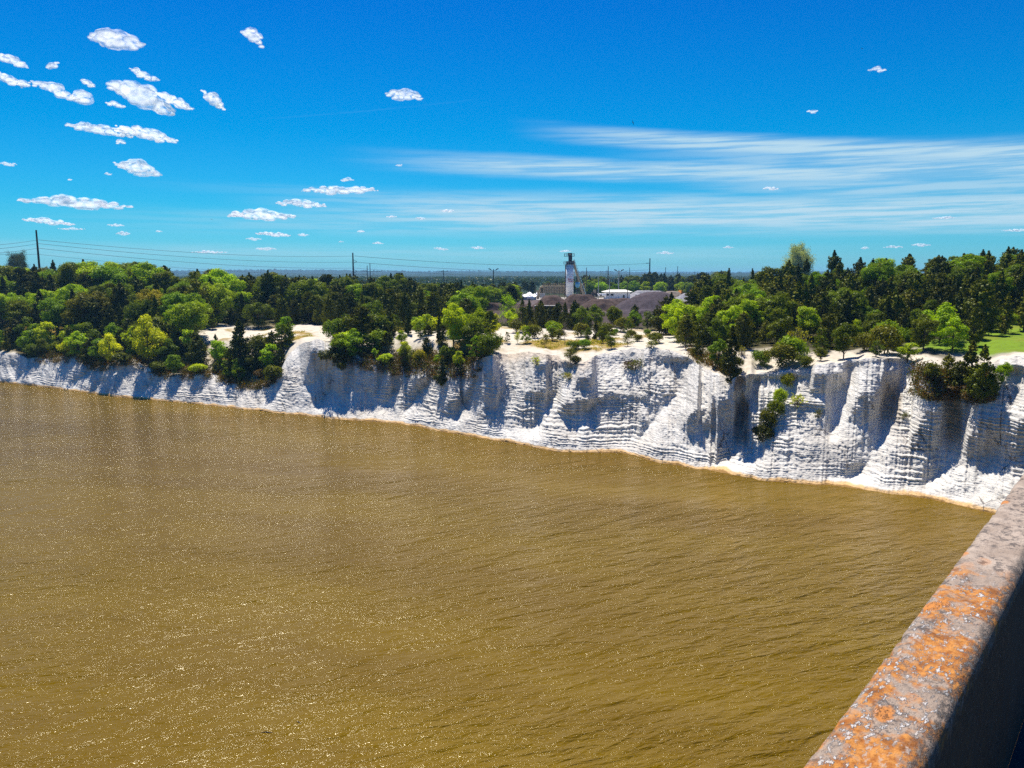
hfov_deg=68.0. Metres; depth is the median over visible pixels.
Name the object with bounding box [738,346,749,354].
twiggy shrub
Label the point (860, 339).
shrub
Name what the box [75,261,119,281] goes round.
broadleaf tree
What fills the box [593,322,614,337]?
shrub
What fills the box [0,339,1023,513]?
cliff
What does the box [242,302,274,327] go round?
broadleaf tree
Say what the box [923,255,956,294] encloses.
cedar tree
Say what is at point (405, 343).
young broadleaf tree
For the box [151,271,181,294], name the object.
broadleaf tree
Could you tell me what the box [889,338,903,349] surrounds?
shrub
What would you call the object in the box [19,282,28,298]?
cedar tree
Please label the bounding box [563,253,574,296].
asphalt silo
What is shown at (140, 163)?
cloud
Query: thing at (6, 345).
cedar tree
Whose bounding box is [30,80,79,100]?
cloud
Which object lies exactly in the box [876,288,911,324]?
cedar tree
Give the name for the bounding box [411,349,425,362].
shrub
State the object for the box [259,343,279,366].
young broadleaf tree
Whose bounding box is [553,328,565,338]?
shrub
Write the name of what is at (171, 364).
young broadleaf tree
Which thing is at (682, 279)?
broadleaf tree
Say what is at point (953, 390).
shrub
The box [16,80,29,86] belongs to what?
cloud
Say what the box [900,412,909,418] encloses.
twiggy shrub
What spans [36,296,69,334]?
broadleaf tree
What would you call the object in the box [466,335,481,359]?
young pine tree
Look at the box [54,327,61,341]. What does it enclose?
cedar tree
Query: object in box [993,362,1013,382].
young broadleaf tree
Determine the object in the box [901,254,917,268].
cedar tree
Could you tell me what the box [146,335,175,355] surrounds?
shrub
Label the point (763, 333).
cedar tree
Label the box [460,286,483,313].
broadleaf tree
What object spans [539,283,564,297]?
baghouse
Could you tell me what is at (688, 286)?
broadleaf tree
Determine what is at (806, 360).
shrub
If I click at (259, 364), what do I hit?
cedar tree
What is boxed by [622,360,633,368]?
twiggy shrub
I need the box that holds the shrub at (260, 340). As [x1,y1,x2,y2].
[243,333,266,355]
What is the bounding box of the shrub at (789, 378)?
[780,372,794,386]
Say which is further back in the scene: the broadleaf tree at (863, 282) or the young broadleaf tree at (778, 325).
the broadleaf tree at (863, 282)
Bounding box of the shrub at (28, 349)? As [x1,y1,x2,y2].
[22,343,43,357]
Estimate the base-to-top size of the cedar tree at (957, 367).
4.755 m
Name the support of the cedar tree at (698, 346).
on the ground at (1001, 345)
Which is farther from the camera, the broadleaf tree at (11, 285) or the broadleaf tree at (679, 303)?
the broadleaf tree at (11, 285)
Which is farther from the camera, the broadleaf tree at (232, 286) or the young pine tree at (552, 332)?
the broadleaf tree at (232, 286)
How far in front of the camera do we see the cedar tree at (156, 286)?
200.10 m
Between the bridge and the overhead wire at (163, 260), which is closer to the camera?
the bridge
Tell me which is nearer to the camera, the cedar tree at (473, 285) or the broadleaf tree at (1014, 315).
the broadleaf tree at (1014, 315)
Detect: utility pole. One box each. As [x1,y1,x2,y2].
[579,268,586,294]
[603,266,617,289]
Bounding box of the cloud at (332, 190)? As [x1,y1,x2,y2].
[303,186,377,194]
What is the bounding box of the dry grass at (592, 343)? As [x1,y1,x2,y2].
[205,325,670,369]
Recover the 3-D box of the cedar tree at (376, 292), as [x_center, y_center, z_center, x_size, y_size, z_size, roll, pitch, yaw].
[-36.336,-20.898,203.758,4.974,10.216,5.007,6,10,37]
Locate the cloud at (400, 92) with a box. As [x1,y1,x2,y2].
[385,89,422,100]
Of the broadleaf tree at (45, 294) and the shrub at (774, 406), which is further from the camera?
the broadleaf tree at (45, 294)
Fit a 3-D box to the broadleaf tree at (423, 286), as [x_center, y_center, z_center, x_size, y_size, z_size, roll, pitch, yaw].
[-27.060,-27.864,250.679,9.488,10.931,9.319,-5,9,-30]
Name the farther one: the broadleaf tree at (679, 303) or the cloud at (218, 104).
the cloud at (218, 104)
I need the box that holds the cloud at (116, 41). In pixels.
[89,30,145,49]
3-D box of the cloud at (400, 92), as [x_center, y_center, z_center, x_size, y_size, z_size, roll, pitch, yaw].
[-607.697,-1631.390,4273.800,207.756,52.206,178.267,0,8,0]
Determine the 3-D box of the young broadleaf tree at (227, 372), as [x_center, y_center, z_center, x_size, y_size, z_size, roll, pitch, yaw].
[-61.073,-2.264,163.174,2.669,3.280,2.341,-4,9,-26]
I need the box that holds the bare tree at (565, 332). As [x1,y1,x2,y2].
[559,323,568,342]
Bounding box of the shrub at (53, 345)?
[45,341,63,354]
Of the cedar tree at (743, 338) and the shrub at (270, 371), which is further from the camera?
the shrub at (270, 371)
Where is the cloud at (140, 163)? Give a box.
[113,159,160,175]
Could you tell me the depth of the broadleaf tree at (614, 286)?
452.05 m
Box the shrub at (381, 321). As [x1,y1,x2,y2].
[363,313,393,333]
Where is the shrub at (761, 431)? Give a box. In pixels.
[751,423,774,441]
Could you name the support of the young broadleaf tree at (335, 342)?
on the cliff
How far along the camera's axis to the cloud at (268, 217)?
12981.20 m
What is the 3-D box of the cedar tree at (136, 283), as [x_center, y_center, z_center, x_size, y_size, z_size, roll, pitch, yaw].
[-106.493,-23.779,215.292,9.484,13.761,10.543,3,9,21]
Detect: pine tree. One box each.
[10,267,31,288]
[76,271,102,287]
[102,283,114,295]
[172,285,190,294]
[207,314,216,327]
[267,295,280,320]
[274,324,295,349]
[290,277,301,299]
[299,291,312,323]
[305,295,322,324]
[317,274,334,288]
[329,291,338,304]
[343,295,358,314]
[345,306,378,346]
[359,334,373,353]
[380,332,393,345]
[382,288,400,307]
[382,325,391,333]
[397,321,403,331]
[422,324,433,339]
[424,291,440,316]
[424,314,434,332]
[452,283,464,290]
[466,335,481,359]
[472,322,492,342]
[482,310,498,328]
[502,285,519,301]
[505,332,509,342]
[520,326,531,341]
[522,282,530,290]
[529,281,536,293]
[546,327,557,339]
[624,319,633,331]
[676,318,696,348]
[683,291,701,305]
[694,273,702,283]
[697,285,713,303]
[704,286,722,301]
[812,328,829,347]
[812,335,826,352]
[920,259,932,271]
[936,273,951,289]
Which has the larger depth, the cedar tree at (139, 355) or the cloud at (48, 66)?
the cloud at (48, 66)
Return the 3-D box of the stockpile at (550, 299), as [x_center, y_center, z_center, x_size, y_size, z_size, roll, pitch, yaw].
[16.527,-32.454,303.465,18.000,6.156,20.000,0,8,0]
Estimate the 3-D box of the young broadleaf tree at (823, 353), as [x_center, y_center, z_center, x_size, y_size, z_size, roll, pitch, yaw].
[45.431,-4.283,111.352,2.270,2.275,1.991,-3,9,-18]
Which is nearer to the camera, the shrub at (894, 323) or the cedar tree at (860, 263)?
the shrub at (894, 323)
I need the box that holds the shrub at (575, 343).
[566,340,580,348]
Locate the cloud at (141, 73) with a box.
[129,68,159,80]
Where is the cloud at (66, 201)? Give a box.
[17,195,132,209]
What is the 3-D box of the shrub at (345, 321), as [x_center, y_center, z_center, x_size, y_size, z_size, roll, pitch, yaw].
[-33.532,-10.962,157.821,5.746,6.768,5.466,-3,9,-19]
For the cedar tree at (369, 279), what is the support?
on the ground at (1001, 345)
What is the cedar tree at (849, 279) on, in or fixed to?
on the ground at (1001, 345)
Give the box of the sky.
[0,0,1023,272]
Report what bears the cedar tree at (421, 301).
on the ground at (1001, 345)
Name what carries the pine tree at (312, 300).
on the ground at (1001, 345)
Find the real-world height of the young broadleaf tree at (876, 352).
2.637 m
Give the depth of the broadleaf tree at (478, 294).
199.40 m
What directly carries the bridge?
in the river
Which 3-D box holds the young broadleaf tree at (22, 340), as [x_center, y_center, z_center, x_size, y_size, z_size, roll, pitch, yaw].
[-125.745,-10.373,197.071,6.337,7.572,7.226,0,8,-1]
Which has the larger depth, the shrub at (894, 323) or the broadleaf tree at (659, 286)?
the broadleaf tree at (659, 286)
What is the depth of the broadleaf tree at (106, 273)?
227.86 m
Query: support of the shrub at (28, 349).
on the ground at (1001, 345)
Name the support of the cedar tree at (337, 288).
on the ground at (1001, 345)
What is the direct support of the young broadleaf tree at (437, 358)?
on the ground at (1001, 345)
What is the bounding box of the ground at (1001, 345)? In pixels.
[0,268,1023,385]
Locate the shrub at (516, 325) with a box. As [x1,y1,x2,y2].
[508,319,523,331]
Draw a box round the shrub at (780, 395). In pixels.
[773,387,788,402]
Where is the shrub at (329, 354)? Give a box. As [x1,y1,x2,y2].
[317,347,348,365]
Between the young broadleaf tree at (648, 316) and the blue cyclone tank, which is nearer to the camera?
the young broadleaf tree at (648, 316)
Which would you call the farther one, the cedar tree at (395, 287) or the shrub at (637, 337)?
the cedar tree at (395, 287)
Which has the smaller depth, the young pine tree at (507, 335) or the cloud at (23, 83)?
the young pine tree at (507, 335)
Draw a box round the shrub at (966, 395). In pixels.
[960,390,998,405]
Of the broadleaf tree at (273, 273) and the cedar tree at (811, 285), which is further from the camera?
the broadleaf tree at (273, 273)
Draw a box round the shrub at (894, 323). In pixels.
[868,319,906,343]
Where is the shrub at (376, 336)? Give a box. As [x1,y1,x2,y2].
[361,329,392,349]
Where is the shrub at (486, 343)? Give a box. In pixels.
[477,333,504,356]
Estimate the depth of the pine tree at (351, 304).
189.75 m
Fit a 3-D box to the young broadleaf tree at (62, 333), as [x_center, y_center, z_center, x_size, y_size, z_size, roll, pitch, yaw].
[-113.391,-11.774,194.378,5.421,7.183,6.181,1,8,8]
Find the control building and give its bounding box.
[601,290,631,298]
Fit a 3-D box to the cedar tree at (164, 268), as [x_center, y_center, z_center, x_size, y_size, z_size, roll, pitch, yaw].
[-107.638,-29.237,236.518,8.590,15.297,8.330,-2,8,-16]
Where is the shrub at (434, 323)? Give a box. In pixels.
[428,316,436,331]
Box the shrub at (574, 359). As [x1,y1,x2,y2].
[568,355,580,365]
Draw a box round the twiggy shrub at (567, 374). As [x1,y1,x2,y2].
[558,372,570,379]
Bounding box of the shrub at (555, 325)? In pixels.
[550,321,562,328]
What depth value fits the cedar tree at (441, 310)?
191.09 m
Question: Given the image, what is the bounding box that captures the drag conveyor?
[573,260,585,294]
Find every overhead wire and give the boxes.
[38,243,275,261]
[39,254,284,273]
[40,248,286,267]
[43,240,338,256]
[359,256,647,265]
[359,262,637,271]
[359,268,641,276]
[360,274,564,280]
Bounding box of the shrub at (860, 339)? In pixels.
[854,332,873,350]
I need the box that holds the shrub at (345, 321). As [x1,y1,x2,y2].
[339,315,360,332]
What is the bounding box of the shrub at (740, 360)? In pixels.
[725,356,744,366]
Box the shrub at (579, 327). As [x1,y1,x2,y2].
[572,322,591,336]
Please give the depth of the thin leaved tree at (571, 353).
127.19 m
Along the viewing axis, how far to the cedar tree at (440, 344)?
145.29 m
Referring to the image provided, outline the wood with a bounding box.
[176,276,803,286]
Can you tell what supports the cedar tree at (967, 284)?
on the ground at (1001, 345)
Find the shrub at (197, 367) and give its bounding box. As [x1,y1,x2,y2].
[188,363,207,373]
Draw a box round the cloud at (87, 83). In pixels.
[80,79,94,86]
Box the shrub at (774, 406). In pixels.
[766,399,785,415]
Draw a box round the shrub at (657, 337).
[645,333,663,342]
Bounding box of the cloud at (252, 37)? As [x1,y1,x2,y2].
[241,29,263,47]
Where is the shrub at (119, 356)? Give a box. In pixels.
[108,352,134,363]
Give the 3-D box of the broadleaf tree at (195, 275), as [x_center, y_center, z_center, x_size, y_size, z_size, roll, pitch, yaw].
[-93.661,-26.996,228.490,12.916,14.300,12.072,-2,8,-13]
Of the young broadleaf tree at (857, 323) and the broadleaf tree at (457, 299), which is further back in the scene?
the broadleaf tree at (457, 299)
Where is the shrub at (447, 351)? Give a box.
[438,345,458,362]
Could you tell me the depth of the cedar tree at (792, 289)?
161.02 m
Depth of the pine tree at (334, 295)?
201.64 m
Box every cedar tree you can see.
[0,276,8,308]
[0,330,12,350]
[3,317,22,344]
[14,272,30,296]
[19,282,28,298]
[25,264,47,291]
[27,271,44,293]
[28,290,48,329]
[43,274,58,292]
[49,259,59,288]
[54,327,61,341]
[59,325,75,351]
[60,288,84,329]
[76,336,103,365]
[81,297,107,336]
[84,275,92,289]
[101,305,116,335]
[109,281,129,324]
[114,303,124,337]
[115,317,141,350]
[127,276,147,293]
[138,344,149,361]
[149,295,165,334]
[153,280,162,316]
[161,266,173,289]
[165,323,182,353]
[174,349,184,370]
[182,330,206,357]
[184,334,210,365]
[207,307,216,328]
[208,277,219,318]
[209,334,219,358]
[211,362,220,373]
[220,319,258,374]
[224,306,235,323]
[229,331,249,358]
[232,274,256,318]
[234,292,248,324]
[245,272,261,315]
[246,343,265,374]
[249,297,261,319]
[256,270,279,318]
[260,330,284,362]
[271,341,285,366]
[273,295,289,322]
[275,274,299,315]
[284,322,294,344]
[287,296,301,324]
[300,294,312,322]
[311,299,322,324]
[320,294,334,325]
[330,283,344,297]
[331,297,350,320]
[337,288,357,317]
[350,275,362,285]
[353,294,366,317]
[361,277,376,285]
[371,287,385,313]
[374,291,396,315]
[382,306,398,336]
[389,284,401,296]
[394,291,403,320]
[397,290,414,326]
[404,278,417,292]
[404,306,412,334]
[407,282,414,300]
[409,280,416,293]
[409,287,426,302]
[411,289,428,319]
[421,337,431,352]
[427,296,443,318]
[432,358,447,385]
[435,312,449,334]
[436,282,446,299]
[436,311,442,342]
[438,330,448,349]
[439,288,452,306]
[440,292,451,312]
[441,282,460,305]
[460,298,474,313]
[462,281,487,313]
[485,289,490,310]
[516,298,526,325]
[523,300,534,325]
[532,300,547,327]
[541,305,555,327]
[548,303,563,327]
[557,302,572,329]
[568,300,577,329]
[569,300,579,315]
[581,307,593,327]
[592,319,599,340]
[627,304,641,326]
[638,273,652,290]
[646,271,655,290]
[649,295,673,333]
[665,276,675,291]
[667,292,675,328]
[671,313,699,345]
[673,273,681,290]
[685,275,696,289]
[687,280,703,304]
[688,312,700,341]
[690,331,703,355]
[693,273,713,295]
[693,312,717,346]
[704,297,731,340]
[713,278,725,296]
[714,285,719,295]
[718,325,742,385]
[719,284,732,299]
[724,291,734,325]
[725,268,730,286]
[729,288,739,300]
[729,311,757,344]
[735,312,753,347]
[749,268,755,279]
[757,281,772,290]
[758,319,771,342]
[760,270,774,288]
[764,285,772,296]
[766,283,784,296]
[769,277,789,292]
[774,259,796,281]
[777,273,783,290]
[783,270,795,289]
[784,307,800,337]
[787,283,795,298]
[788,263,809,296]
[790,281,803,324]
[793,282,811,327]
[801,259,810,288]
[803,273,818,306]
[810,289,836,335]
[815,271,839,297]
[815,311,837,348]
[826,250,843,272]
[829,279,838,291]
[831,290,866,332]
[833,260,844,285]
[833,312,840,330]
[838,267,859,289]
[838,271,861,292]
[849,257,865,275]
[855,269,863,290]
[861,287,878,324]
[864,283,879,309]
[864,286,876,307]
[872,277,891,310]
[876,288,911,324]
[877,294,886,316]
[880,300,895,321]
[887,274,898,294]
[894,278,908,309]
[896,308,914,340]
[898,286,923,326]
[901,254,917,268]
[902,271,932,308]
[919,272,939,303]
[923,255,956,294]
[924,279,957,330]
[932,276,947,305]
[940,354,956,382]
[946,291,956,326]
[947,360,968,386]
[952,341,979,405]
[953,292,967,326]
[954,274,978,319]
[959,275,1004,333]
[962,273,969,297]
[963,266,980,297]
[963,307,987,336]
[963,344,999,402]
[965,307,985,344]
[968,287,1000,326]
[981,255,995,273]
[981,364,1001,390]
[982,257,994,280]
[985,250,998,271]
[990,271,1013,307]
[994,246,1012,272]
[995,251,1014,273]
[996,293,1016,333]
[997,247,1020,264]
[1005,267,1023,312]
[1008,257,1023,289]
[1012,290,1023,330]
[1017,249,1023,266]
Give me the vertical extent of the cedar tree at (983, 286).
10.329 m
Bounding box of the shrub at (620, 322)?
[613,317,634,331]
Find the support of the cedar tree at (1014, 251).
on the ground at (1001, 345)
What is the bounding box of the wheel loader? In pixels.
[591,290,601,296]
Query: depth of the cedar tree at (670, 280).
474.82 m
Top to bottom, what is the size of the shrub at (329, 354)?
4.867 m
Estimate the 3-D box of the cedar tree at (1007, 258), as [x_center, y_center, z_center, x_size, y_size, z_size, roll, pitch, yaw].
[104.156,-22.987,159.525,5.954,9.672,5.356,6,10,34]
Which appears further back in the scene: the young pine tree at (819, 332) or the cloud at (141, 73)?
the cloud at (141, 73)
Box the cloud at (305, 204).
[276,199,326,207]
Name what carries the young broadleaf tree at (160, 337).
on the ground at (1001, 345)
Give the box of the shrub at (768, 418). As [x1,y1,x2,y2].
[759,407,777,427]
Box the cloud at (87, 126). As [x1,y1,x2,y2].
[65,123,133,137]
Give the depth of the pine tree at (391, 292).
191.05 m
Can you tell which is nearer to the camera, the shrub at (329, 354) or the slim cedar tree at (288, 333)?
the shrub at (329, 354)
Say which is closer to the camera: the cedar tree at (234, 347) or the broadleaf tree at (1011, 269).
the broadleaf tree at (1011, 269)
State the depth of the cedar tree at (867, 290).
144.58 m
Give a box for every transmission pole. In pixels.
[35,230,40,268]
[352,253,356,275]
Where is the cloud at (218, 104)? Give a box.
[200,90,225,109]
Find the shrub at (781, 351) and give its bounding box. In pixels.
[762,342,799,367]
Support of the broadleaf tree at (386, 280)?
on the ground at (1001, 345)
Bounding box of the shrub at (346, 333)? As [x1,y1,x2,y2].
[338,330,363,350]
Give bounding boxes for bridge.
[804,474,1023,767]
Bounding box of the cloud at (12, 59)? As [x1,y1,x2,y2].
[0,53,27,67]
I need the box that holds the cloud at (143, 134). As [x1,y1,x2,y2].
[115,125,177,142]
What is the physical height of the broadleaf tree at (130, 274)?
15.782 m
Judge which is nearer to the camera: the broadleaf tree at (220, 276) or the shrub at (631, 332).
the shrub at (631, 332)
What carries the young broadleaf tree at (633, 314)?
on the ground at (1001, 345)
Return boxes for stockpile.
[488,302,508,310]
[512,304,534,312]
[532,295,570,308]
[564,294,596,305]
[579,299,618,310]
[605,291,675,313]
[610,298,629,302]
[626,309,653,316]
[630,290,652,297]
[666,291,680,297]
[676,293,687,300]
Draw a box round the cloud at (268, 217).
[227,209,295,220]
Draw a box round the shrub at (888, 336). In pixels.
[865,324,902,353]
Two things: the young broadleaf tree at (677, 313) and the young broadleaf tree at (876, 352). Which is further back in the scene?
the young broadleaf tree at (677, 313)
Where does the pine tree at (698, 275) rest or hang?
on the ground at (1001, 345)
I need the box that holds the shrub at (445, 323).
[436,314,453,329]
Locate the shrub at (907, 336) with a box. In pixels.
[902,329,911,341]
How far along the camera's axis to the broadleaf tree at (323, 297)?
203.66 m
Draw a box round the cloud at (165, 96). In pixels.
[154,92,192,109]
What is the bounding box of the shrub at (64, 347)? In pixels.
[56,341,80,355]
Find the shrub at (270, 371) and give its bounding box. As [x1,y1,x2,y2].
[261,365,283,381]
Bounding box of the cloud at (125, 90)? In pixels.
[107,81,174,114]
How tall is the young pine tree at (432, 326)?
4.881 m
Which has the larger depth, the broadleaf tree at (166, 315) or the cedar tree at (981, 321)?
the broadleaf tree at (166, 315)
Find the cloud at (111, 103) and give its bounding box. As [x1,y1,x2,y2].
[105,101,125,106]
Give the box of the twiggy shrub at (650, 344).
[647,339,657,347]
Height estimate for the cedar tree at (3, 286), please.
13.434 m
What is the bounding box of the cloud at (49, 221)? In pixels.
[22,218,75,225]
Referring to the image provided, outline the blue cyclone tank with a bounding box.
[575,282,579,293]
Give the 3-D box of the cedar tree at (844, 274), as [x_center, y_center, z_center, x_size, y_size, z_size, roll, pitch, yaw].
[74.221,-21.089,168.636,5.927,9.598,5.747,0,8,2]
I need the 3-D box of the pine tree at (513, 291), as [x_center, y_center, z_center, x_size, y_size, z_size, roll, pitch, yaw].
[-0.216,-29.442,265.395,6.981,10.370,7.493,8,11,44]
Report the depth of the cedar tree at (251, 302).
212.95 m
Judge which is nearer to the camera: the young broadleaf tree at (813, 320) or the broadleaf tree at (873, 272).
the young broadleaf tree at (813, 320)
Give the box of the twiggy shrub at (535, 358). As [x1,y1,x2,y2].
[532,356,539,365]
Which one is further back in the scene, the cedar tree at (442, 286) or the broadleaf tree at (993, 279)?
the cedar tree at (442, 286)
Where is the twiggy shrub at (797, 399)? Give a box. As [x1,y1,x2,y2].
[789,392,806,408]
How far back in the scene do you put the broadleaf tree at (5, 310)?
212.07 m
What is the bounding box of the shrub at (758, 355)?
[750,350,771,366]
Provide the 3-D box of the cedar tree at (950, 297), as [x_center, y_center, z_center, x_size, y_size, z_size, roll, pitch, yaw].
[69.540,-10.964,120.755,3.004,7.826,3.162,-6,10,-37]
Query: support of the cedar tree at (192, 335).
on the ground at (1001, 345)
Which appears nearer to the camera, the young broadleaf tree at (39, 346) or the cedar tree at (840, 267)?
the cedar tree at (840, 267)
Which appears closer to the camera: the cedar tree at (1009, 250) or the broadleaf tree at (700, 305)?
the broadleaf tree at (700, 305)
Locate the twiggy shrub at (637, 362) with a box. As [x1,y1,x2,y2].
[628,358,643,369]
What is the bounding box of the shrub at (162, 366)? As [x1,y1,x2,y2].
[148,360,169,372]
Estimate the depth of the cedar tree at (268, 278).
218.53 m
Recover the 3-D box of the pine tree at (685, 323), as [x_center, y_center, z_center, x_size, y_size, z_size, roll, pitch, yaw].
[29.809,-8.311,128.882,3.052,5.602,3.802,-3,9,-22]
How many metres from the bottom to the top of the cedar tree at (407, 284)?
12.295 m
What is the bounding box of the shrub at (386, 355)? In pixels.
[376,353,393,362]
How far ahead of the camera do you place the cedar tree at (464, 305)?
187.23 m
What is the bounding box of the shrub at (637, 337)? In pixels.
[633,334,642,341]
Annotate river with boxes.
[0,382,1023,767]
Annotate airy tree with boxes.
[4,249,29,267]
[780,240,816,275]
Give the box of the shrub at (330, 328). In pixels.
[320,318,347,338]
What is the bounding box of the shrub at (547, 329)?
[546,326,555,336]
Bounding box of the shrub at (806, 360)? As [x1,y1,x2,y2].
[795,355,814,367]
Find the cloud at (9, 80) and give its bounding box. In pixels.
[0,72,22,87]
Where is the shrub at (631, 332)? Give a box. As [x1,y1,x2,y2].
[627,329,636,336]
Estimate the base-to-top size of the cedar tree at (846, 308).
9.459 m
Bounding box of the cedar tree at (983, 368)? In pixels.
[963,344,999,402]
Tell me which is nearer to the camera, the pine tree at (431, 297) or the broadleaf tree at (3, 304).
the pine tree at (431, 297)
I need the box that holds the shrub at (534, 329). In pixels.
[521,324,543,338]
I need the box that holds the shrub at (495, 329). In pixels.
[485,320,501,335]
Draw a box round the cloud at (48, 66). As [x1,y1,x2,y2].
[46,62,58,68]
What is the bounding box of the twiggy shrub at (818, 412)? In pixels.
[813,409,824,417]
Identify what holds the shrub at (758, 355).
on the ground at (1001, 345)
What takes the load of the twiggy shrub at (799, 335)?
on the ground at (1001, 345)
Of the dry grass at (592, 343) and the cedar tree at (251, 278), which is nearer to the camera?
the dry grass at (592, 343)
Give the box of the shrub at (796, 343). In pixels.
[775,334,809,360]
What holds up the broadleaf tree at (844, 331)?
on the ground at (1001, 345)
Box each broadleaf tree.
[0,265,17,292]
[0,276,18,293]
[0,293,13,326]
[0,330,4,340]
[3,302,28,320]
[5,299,33,325]
[6,293,16,320]
[7,292,37,318]
[13,316,33,337]
[16,329,41,355]
[25,289,54,314]
[28,266,49,280]
[28,323,44,339]
[31,321,57,344]
[32,338,48,356]
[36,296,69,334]
[37,266,77,290]
[47,261,87,289]
[52,284,87,319]
[58,324,77,339]
[61,290,113,328]
[62,331,88,354]
[69,322,100,346]
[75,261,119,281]
[77,261,101,283]
[86,263,129,285]
[86,285,107,313]
[87,338,113,360]
[97,333,123,365]
[103,322,122,348]
[104,282,136,318]
[110,261,140,269]
[120,326,139,353]
[122,294,140,322]
[122,299,159,323]
[122,314,171,348]
[125,263,171,283]
[129,261,166,291]
[129,314,167,366]
[134,289,169,315]
[145,285,164,294]
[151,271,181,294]
[156,338,179,361]
[157,291,188,331]
[161,305,179,332]
[165,300,213,332]
[165,354,185,375]
[166,279,190,294]
[167,287,182,293]
[179,329,197,346]
[182,270,202,283]
[183,279,218,325]
[184,292,205,332]
[198,269,227,287]
[199,282,236,324]
[200,267,240,310]
[207,340,227,365]
[222,366,231,377]
[226,279,253,312]
[231,362,247,380]
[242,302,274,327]
[251,275,289,316]
[252,272,284,296]
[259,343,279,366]
[274,316,294,335]
[283,279,329,316]
[306,294,327,316]
[327,275,359,289]
[329,333,346,350]
[337,328,363,357]
[345,283,373,311]
[356,296,374,310]
[360,282,383,311]
[362,300,384,314]
[371,348,378,357]
[375,275,398,295]
[390,274,406,292]
[395,330,407,341]
[396,341,412,352]
[398,345,413,365]
[410,302,418,319]
[411,300,427,315]
[411,316,425,331]
[412,320,426,338]
[417,314,433,329]
[418,283,434,290]
[423,283,437,294]
[433,354,439,361]
[441,302,467,346]
[446,293,482,311]
[450,311,469,341]
[452,351,464,369]
[458,318,487,346]
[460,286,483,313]
[466,308,487,335]
[471,286,489,311]
[485,285,501,302]
[494,286,506,304]
[504,310,517,326]
[507,284,522,304]
[571,306,592,326]
[581,327,591,340]
[582,277,597,283]
[584,280,594,293]
[589,304,606,320]
[592,312,602,322]
[594,282,608,293]
[596,326,607,342]
[603,331,615,347]
[606,305,622,323]
[610,284,617,289]
[619,282,628,289]
[621,284,634,293]
[623,275,641,284]
[627,310,641,327]
[629,280,640,292]
[639,311,654,329]
[640,281,649,289]
[653,282,667,291]
[659,299,695,333]
[664,308,683,338]
[673,276,687,289]
[674,282,683,290]
[680,282,693,293]
[691,303,704,331]
[695,295,723,324]
[695,301,725,325]
[706,317,730,341]
[707,338,726,365]
[709,273,737,287]
[711,271,731,278]
[717,305,747,338]
[725,293,771,331]
[729,279,758,292]
[733,283,761,293]
[733,299,764,333]
[740,288,766,297]
[748,266,782,287]
[749,294,769,332]
[761,294,799,330]
[764,295,789,309]
[766,308,794,342]
[776,290,793,311]
[796,306,821,334]
[797,274,808,291]
[806,271,841,298]
[814,347,828,360]
[817,287,869,317]
[831,322,857,358]
[850,319,864,344]
[855,305,880,332]
[856,261,890,294]
[861,260,896,294]
[861,312,886,332]
[869,340,885,354]
[874,257,895,266]
[893,264,923,287]
[893,270,921,292]
[895,343,922,361]
[903,309,925,339]
[910,314,939,349]
[920,299,939,330]
[921,302,959,340]
[923,363,943,379]
[935,317,970,350]
[944,261,988,294]
[946,254,985,280]
[948,256,960,261]
[987,271,1016,303]
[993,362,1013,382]
[995,311,1018,327]
[1003,263,1023,291]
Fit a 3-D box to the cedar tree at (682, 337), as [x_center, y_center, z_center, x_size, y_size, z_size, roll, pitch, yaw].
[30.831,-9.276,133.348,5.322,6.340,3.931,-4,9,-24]
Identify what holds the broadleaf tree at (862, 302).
on the ground at (1001, 345)
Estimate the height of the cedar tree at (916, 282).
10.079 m
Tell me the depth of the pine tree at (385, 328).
154.53 m
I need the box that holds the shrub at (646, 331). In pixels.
[643,329,650,334]
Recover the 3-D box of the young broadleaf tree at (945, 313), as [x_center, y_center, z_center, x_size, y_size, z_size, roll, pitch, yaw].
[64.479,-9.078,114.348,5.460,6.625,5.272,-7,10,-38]
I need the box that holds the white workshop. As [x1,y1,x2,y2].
[520,292,536,299]
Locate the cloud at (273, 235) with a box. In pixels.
[255,232,290,236]
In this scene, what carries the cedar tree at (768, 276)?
on the ground at (1001, 345)
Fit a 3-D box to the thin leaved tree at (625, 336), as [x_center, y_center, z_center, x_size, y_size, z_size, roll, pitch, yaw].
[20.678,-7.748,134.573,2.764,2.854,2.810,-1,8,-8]
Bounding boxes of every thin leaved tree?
[499,294,519,325]
[513,331,520,343]
[540,333,549,344]
[563,346,576,362]
[621,332,634,345]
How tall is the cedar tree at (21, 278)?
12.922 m
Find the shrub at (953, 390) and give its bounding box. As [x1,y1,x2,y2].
[942,384,969,398]
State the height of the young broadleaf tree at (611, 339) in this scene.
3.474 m
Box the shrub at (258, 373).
[253,369,267,378]
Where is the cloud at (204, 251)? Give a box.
[196,250,226,252]
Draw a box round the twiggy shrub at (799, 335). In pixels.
[778,327,816,345]
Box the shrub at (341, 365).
[335,362,347,369]
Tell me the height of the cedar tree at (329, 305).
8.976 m
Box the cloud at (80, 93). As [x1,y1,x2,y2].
[72,90,88,104]
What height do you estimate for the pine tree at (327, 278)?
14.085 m
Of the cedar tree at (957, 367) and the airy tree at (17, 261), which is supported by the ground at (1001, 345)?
the airy tree at (17, 261)
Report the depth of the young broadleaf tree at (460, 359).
137.00 m
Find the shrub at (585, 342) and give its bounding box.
[578,339,591,348]
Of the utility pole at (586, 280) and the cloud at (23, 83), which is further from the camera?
the cloud at (23, 83)
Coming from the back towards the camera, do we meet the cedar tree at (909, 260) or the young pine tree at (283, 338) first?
the cedar tree at (909, 260)
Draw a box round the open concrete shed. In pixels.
[534,305,554,311]
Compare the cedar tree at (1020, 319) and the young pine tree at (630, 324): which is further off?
the young pine tree at (630, 324)

